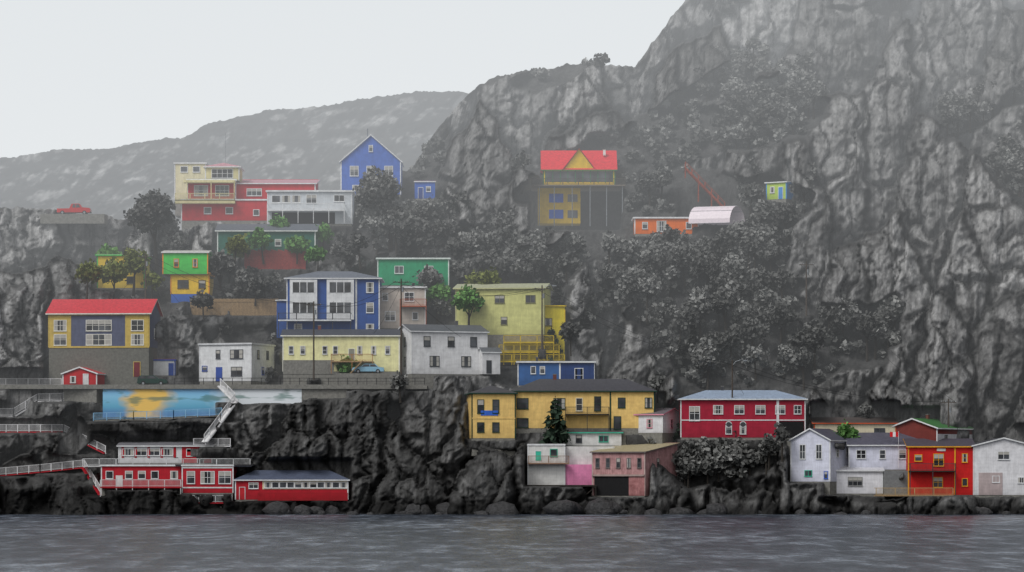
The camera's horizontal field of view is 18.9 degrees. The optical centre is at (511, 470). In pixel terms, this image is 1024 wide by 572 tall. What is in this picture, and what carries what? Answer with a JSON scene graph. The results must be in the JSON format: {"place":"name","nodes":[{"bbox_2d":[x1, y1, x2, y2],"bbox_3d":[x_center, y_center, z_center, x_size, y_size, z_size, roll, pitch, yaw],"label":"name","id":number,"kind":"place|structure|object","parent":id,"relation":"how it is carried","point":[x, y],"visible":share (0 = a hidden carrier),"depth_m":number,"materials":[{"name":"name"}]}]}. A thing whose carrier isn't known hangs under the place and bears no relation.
{"place":"outdoors","nodes":[
{"label":"outdoors","id":0,"kind":"place"},
{"bbox_2d":[0,385,427,401],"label":"road","id":1,"kind":"structure","parent":0,"point":[323,391],"depth_m":439.45,"materials":[{"name":"grey asphalt"}]},
{"bbox_2d":[137,375,168,384],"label":"car","id":2,"kind":"object","parent":1,"relation":"on","point":[147,379],"visible":1,"depth_m":440.95,"materials":[{"name":"paint"}]},
{"bbox_2d":[174,378,424,384],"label":"road guard rail","id":3,"kind":"object","parent":1,"relation":"on","point":[280,381],"visible":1,"depth_m":439.56,"materials":[{"name":"black metal"}]},
{"bbox_2d":[0,91,467,229],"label":"hill","id":4,"kind":"structure","parent":0,"point":[318,143],"depth_m":598.54,"materials":[{"name":"grey stone"}]},
{"bbox_2d":[0,0,684,157],"label":"sky","id":5,"kind":"structure","parent":0,"point":[75,74],"materials":[{"name":"white"}]},
{"bbox_2d":[0,0,1023,514],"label":"hillside terrain","id":6,"kind":"structure","parent":0,"point":[916,208],"depth_m":454.21,"materials":[{"name":"grey stone"}]},
{"bbox_2d":[0,460,101,495],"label":"red walkway","id":7,"kind":"structure","parent":6,"relation":"on","point":[89,475],"depth_m":431.45,"materials":[{"name":"paint"}]},
{"bbox_2d":[0,378,105,453],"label":"white stairs","id":8,"kind":"structure","parent":6,"relation":"on","point":[37,398],"depth_m":439.07,"materials":[{"name":"paint"}]},
{"bbox_2d":[40,214,107,225],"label":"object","id":9,"kind":"object","parent":6,"relation":"on","point":[100,219],"visible":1,"depth_m":479.45,"materials":[{"name":"concrete"}]},
{"bbox_2d":[57,204,91,213],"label":"red pickup truck","id":10,"kind":"object","parent":9,"relation":"on","point":[76,208],"visible":1,"depth_m":480.65,"materials":[{"name":"paint"}]},
{"bbox_2d":[61,367,105,402],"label":"shed","id":11,"kind":"structure","parent":6,"relation":"on","point":[81,376],"depth_m":440.12,"materials":[{"name":"paint"}]},
{"bbox_2d":[45,299,163,384],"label":"house","id":12,"kind":"structure","parent":6,"relation":"on","point":[115,341],"depth_m":442.96,"materials":[{"name":"paint"}]},
{"bbox_2d":[95,254,151,289],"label":"house","id":13,"kind":"structure","parent":6,"relation":"on","point":[102,259],"depth_m":460.68,"materials":[{"name":"paint"}]},
{"bbox_2d":[100,464,181,496],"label":"inn","id":14,"kind":"structure","parent":6,"relation":"on","point":[140,476],"depth_m":428.80,"materials":[{"name":"paint"}]},
{"bbox_2d":[138,253,151,298],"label":"pole","id":15,"kind":"object","parent":6,"relation":"on","point":[146,262],"visible":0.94,"depth_m":454.62,"materials":[{"name":"brown wood"}]},
{"bbox_2d":[153,359,176,376],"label":"shed","id":16,"kind":"structure","parent":6,"relation":"on","point":[164,367],"depth_m":445.88,"materials":[{"name":"paint"}]},
{"bbox_2d":[93,378,238,447],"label":"staircase","id":17,"kind":"structure","parent":6,"relation":"on","point":[223,414],"depth_m":433.54,"materials":[{"name":"paint"}]},
{"bbox_2d":[82,442,251,466],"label":"inn","id":18,"kind":"structure","parent":6,"relation":"on","point":[148,452],"depth_m":431.50,"materials":[{"name":"paint"}]},
{"bbox_2d":[161,250,212,277],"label":"green house","id":19,"kind":"structure","parent":6,"relation":"on","point":[192,262],"depth_m":456.92,"materials":[{"name":"paint"}]},
{"bbox_2d":[173,162,208,217],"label":"cream house","id":20,"kind":"structure","parent":6,"relation":"on","point":[188,170],"depth_m":485.70,"materials":[{"name":"paint"}]},
{"bbox_2d":[170,272,214,302],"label":"yellow house","id":21,"kind":"structure","parent":6,"relation":"on","point":[182,289],"depth_m":457.42,"materials":[{"name":"paint"}]},
{"bbox_2d":[103,389,301,417],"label":"mural wall","id":22,"kind":"structure","parent":6,"relation":"on","point":[130,401],"depth_m":439.75,"materials":[{"name":"paint"}]},
{"bbox_2d":[175,457,255,507],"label":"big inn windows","id":23,"kind":"structure","parent":6,"relation":"on","point":[216,479],"depth_m":428.16,"materials":[{"name":"paint"}]},
{"bbox_2d":[180,199,266,228],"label":"house","id":24,"kind":"structure","parent":6,"relation":"on","point":[244,211],"depth_m":476.70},
{"bbox_2d":[175,179,236,203],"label":"house","id":25,"kind":"structure","parent":24,"relation":"on","point":[211,189],"depth_m":476.93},
{"bbox_2d":[203,133,244,181],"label":"rooftop room","id":26,"kind":"object","parent":25,"relation":"on","point":[225,170],"visible":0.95,"depth_m":477.48,"materials":[{"name":"paint"}]},
{"bbox_2d":[190,292,277,315],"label":"wooden deck fence","id":27,"kind":"object","parent":6,"relation":"on","point":[240,307],"visible":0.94,"depth_m":455.60,"materials":[{"name":"brown wood"}]},
{"bbox_2d":[198,342,275,384],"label":"white house","id":28,"kind":"structure","parent":6,"relation":"on","point":[240,363],"depth_m":442.76,"materials":[{"name":"paint"}]},
{"bbox_2d":[215,224,319,258],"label":"dark green house","id":29,"kind":"structure","parent":6,"relation":"on","point":[278,235],"depth_m":467.07,"materials":[{"name":"paint"}]},
{"bbox_2d":[244,249,305,269],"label":"red brown fence","id":30,"kind":"object","parent":6,"relation":"on","point":[280,259],"visible":0.86,"depth_m":465.63,"materials":[{"name":"red wood"}]},
{"bbox_2d":[236,179,319,198],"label":"house","id":31,"kind":"structure","parent":6,"relation":"on","point":[251,188],"depth_m":478.20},
{"bbox_2d":[233,470,349,501],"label":"boathouse","id":32,"kind":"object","parent":6,"relation":"on","point":[293,485],"visible":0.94,"depth_m":428.14,"materials":[{"name":"paint"}]},
{"bbox_2d":[266,190,355,225],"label":"house","id":33,"kind":"structure","parent":6,"relation":"on","point":[333,207],"depth_m":475.89,"materials":[{"name":"paint"}]},
{"bbox_2d":[306,301,320,379],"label":"pole","id":34,"kind":"object","parent":6,"relation":"on","point":[314,311],"visible":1,"depth_m":440.16,"materials":[{"name":"brown wood"}]},
{"bbox_2d":[275,271,384,338],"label":"house","id":35,"kind":"structure","parent":6,"relation":"on","point":[338,288],"depth_m":449.76,"materials":[{"name":"paint"}]},
{"bbox_2d":[280,325,399,384],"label":"pale yellow house","id":36,"kind":"structure","parent":6,"relation":"on","point":[379,347],"depth_m":444.12,"materials":[{"name":"paint"}]},
{"bbox_2d":[336,373,397,390],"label":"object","id":37,"kind":"object","parent":6,"relation":"on","point":[368,378],"visible":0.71,"depth_m":440.50,"materials":[{"name":"concrete"}]},
{"bbox_2d":[352,364,384,372],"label":"car","id":38,"kind":"object","parent":37,"relation":"on","point":[369,368],"visible":1,"depth_m":441.50,"materials":[{"name":"paint"}]},
{"bbox_2d":[339,129,403,196],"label":"house","id":39,"kind":"structure","parent":6,"relation":"on","point":[356,162],"depth_m":483.89,"materials":[{"name":"paint"}]},
{"bbox_2d":[393,279,408,373],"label":"pole","id":40,"kind":"object","parent":6,"relation":"on","point":[402,288],"visible":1,"depth_m":438.93,"materials":[{"name":"brown wood"}]},
{"bbox_2d":[120,256,960,435],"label":"power lines","id":41,"kind":"object","parent":40,"relation":"attached to","point":[586,316],"visible":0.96,"depth_m":440.90,"materials":[{"name":"black metal"}]},
{"bbox_2d":[380,283,428,328],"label":"beige house","id":42,"kind":"structure","parent":6,"relation":"on","point":[413,311],"depth_m":452.46,"materials":[{"name":"paint"}]},
{"bbox_2d":[376,257,450,285],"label":"teal house","id":43,"kind":"structure","parent":6,"relation":"on","point":[390,270],"depth_m":460.55,"materials":[{"name":"paint"}]},
{"bbox_2d":[414,180,435,200],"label":"blue shed","id":44,"kind":"structure","parent":6,"relation":"on","point":[424,189],"depth_m":484.07,"materials":[{"name":"paint"}]},
{"bbox_2d":[398,321,501,389],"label":"house","id":45,"kind":"structure","parent":6,"relation":"on","point":[430,352],"depth_m":444.22,"materials":[{"name":"paint"}]},
{"bbox_2d":[464,385,517,455],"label":"house","id":46,"kind":"structure","parent":6,"relation":"on","point":[491,413],"depth_m":433.61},
{"bbox_2d":[453,283,553,349],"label":"pale house","id":47,"kind":"structure","parent":6,"relation":"on","point":[496,316],"depth_m":450.90,"materials":[{"name":"paint"}]},
{"bbox_2d":[0,498,1010,514],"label":"shore boulders","id":48,"kind":"object","parent":6,"relation":"on","point":[599,506],"visible":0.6,"depth_m":421.63,"materials":[{"name":"grey stone"}]},
{"bbox_2d":[500,305,565,364],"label":"bright yellow house","id":49,"kind":"structure","parent":6,"relation":"on","point":[554,316],"depth_m":451.45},
{"bbox_2d":[62,0,1022,487],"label":"tree trunks and limbs","id":50,"kind":"object","parent":6,"relation":"on","point":[390,248],"visible":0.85,"depth_m":459.83,"materials":[{"name":"brown plant"}]},
{"bbox_2d":[57,0,1023,481],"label":"tree foliage","id":51,"kind":"object","parent":50,"relation":"attached to","point":[763,108],"visible":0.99,"depth_m":461.44,"materials":[{"name":"plant"}]},
{"bbox_2d":[535,285,555,349],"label":"pole","id":52,"kind":"object","parent":6,"relation":"on","point":[542,295],"visible":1,"depth_m":449.05,"materials":[{"name":"brown wood"}]},
{"bbox_2d":[516,357,595,386],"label":"house","id":53,"kind":"structure","parent":6,"relation":"on","point":[529,371],"depth_m":442.99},
{"bbox_2d":[525,444,613,496],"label":"white house","id":54,"kind":"structure","parent":6,"relation":"on","point":[555,465],"depth_m":429.99,"materials":[{"name":"paint"}]},
{"bbox_2d":[531,148,624,225],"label":"house yellow on stilts","id":55,"kind":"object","parent":6,"relation":"on","point":[568,176],"visible":1,"depth_m":483.68,"materials":[{"name":"paint"}]},
{"bbox_2d":[510,374,656,445],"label":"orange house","id":56,"kind":"structure","parent":6,"relation":"on","point":[600,404],"depth_m":435.35,"materials":[{"name":"paint"}]},
{"bbox_2d":[563,431,622,445],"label":"house","id":57,"kind":"structure","parent":6,"relation":"on","point":[595,438],"depth_m":434.86,"materials":[{"name":"paint"}]},
{"bbox_2d":[590,443,679,497],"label":"house","id":58,"kind":"structure","parent":6,"relation":"on","point":[621,471],"depth_m":427.29,"materials":[{"name":"paint"}]},
{"bbox_2d":[633,408,678,443],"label":"house","id":59,"kind":"structure","parent":6,"relation":"on","point":[658,425],"depth_m":434.99,"materials":[{"name":"paint"}]},
{"bbox_2d":[632,217,698,236],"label":"orange cabin","id":60,"kind":"object","parent":6,"relation":"on","point":[645,226],"visible":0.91,"depth_m":469.43,"materials":[{"name":"paint"}]},
{"bbox_2d":[684,161,724,205],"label":"staircase","id":61,"kind":"structure","parent":6,"relation":"on","point":[703,187],"depth_m":477.19,"materials":[{"name":"wood"}]},
{"bbox_2d":[688,206,744,224],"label":"polytunnel greenhouse","id":62,"kind":"object","parent":6,"relation":"on","point":[720,215],"visible":0.95,"depth_m":468.32,"materials":[{"name":"plastic"}]},
{"bbox_2d":[731,360,746,397],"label":"street light pole","id":63,"kind":"object","parent":6,"relation":"on","point":[732,378],"visible":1,"depth_m":434.93,"materials":[{"name":"grey metal"}]},
{"bbox_2d":[677,386,807,454],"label":"house","id":64,"kind":"structure","parent":6,"relation":"on","point":[743,414],"depth_m":434.81,"materials":[{"name":"paint"}]},
{"bbox_2d":[764,181,795,203],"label":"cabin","id":65,"kind":"object","parent":6,"relation":"on","point":[778,191],"visible":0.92,"depth_m":470.29,"materials":[{"name":"paint"}]},
{"bbox_2d":[799,261,813,315],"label":"pole","id":66,"kind":"object","parent":6,"relation":"on","point":[807,270],"visible":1,"depth_m":451.06,"materials":[{"name":"brown wood"}]},
{"bbox_2d":[789,428,847,499],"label":"house","id":67,"kind":"structure","parent":6,"relation":"on","point":[816,456],"depth_m":429.35,"materials":[{"name":"paint"}]},
{"bbox_2d":[809,417,897,432],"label":"cream house","id":68,"kind":"structure","parent":6,"relation":"on","point":[873,425],"depth_m":434.92,"materials":[{"name":"paint"}]},
{"bbox_2d":[836,466,884,496],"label":"white annex","id":69,"kind":"object","parent":6,"relation":"on","point":[864,481],"visible":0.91,"depth_m":429.83,"materials":[{"name":"paint"}]},
{"bbox_2d":[845,433,913,470],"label":"house","id":70,"kind":"structure","parent":6,"relation":"on","point":[872,449],"depth_m":431.23,"materials":[{"name":"paint"}]},
{"bbox_2d":[874,438,974,495],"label":"house","id":71,"kind":"structure","parent":6,"relation":"on","point":[943,467],"depth_m":428.70,"materials":[{"name":"paint"}]},
{"bbox_2d":[890,431,898,467],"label":"flag","id":72,"kind":"object","parent":71,"relation":"on","point":[894,434],"visible":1,"depth_m":430.86,"materials":[{"name":"paint"}]},
{"bbox_2d":[892,414,973,440],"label":"house","id":73,"kind":"structure","parent":6,"relation":"on","point":[927,427],"depth_m":433.11,"materials":[{"name":"paint"}]},
{"bbox_2d":[941,399,955,426],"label":"pole","id":74,"kind":"object","parent":6,"relation":"on","point":[949,408],"visible":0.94,"depth_m":433.53,"materials":[{"name":"brown wood"}]},
{"bbox_2d":[971,437,1023,512],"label":"white boathouse","id":75,"kind":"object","parent":6,"relation":"on","point":[998,466],"visible":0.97,"depth_m":427.70,"materials":[{"name":"paint"}]},
{"bbox_2d":[0,514,1023,571],"bbox_3d":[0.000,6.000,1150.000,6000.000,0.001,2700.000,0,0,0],"label":"sea water","id":76,"kind":"structure","parent":0,"point":[502,543],"depth_m":253.80,"materials":[{"name":"grey liquid"}]}
]}

